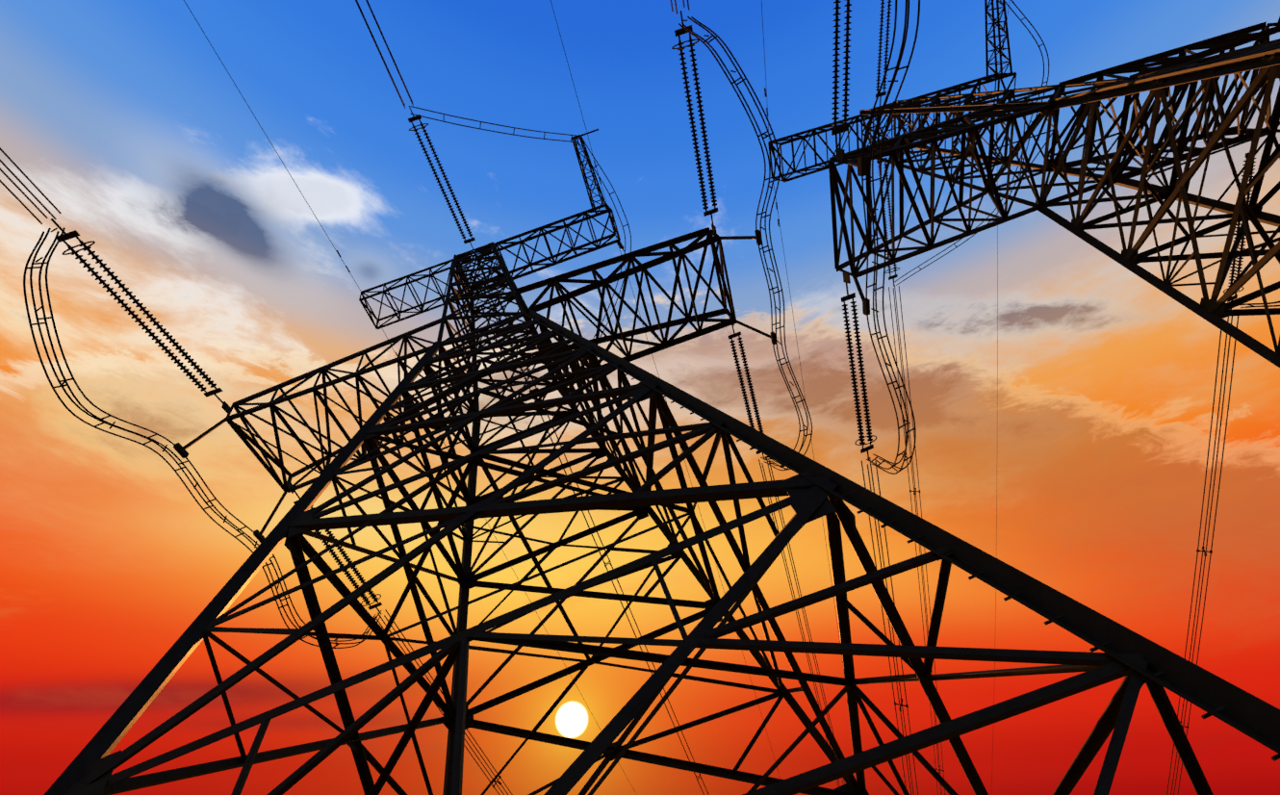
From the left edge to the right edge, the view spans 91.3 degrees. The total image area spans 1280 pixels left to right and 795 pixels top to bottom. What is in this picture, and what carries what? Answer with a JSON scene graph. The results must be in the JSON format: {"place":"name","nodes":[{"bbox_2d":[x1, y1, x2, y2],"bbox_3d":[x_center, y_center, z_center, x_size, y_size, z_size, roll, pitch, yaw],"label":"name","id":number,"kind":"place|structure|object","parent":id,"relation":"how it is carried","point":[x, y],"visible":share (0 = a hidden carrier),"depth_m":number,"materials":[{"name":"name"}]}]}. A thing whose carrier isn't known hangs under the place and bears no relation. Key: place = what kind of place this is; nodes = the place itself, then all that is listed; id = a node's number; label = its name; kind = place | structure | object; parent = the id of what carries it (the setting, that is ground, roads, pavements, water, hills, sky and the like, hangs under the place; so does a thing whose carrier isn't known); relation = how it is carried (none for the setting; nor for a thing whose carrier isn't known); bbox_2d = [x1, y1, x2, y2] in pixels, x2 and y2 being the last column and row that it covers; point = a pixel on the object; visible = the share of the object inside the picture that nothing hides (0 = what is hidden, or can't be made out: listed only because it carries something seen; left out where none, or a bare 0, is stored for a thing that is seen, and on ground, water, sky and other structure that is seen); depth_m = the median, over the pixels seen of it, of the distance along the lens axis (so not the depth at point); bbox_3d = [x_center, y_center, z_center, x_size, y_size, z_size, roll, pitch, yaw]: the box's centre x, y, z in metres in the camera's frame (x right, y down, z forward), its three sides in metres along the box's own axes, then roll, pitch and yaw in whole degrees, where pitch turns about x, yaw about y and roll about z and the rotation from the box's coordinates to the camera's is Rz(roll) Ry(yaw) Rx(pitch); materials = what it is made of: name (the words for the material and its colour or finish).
{"place":"outdoors","nodes":[
{"label":"outdoors","id":0,"kind":"place"},
{"bbox_2d":[0,0,1279,794],"label":"sky","id":1,"kind":"structure","parent":0,"point":[1089,446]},
{"label":"ground","id":2,"kind":"structure","parent":0,"visible":0},
{"bbox_2d":[0,0,1279,794],"bbox_3d":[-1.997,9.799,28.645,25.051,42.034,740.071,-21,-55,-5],"label":"pylon","id":3,"kind":"object","parent":2,"relation":"on","point":[820,491],"visible":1,"depth_m":15.23,"materials":[{"name":"metal"}]},
{"bbox_2d":[761,0,1279,794],"bbox_3d":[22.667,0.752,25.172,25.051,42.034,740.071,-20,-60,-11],"label":"pylon","id":4,"kind":"structure","parent":2,"relation":"on","point":[1260,58],"depth_m":24.92,"materials":[{"name":"metal"}]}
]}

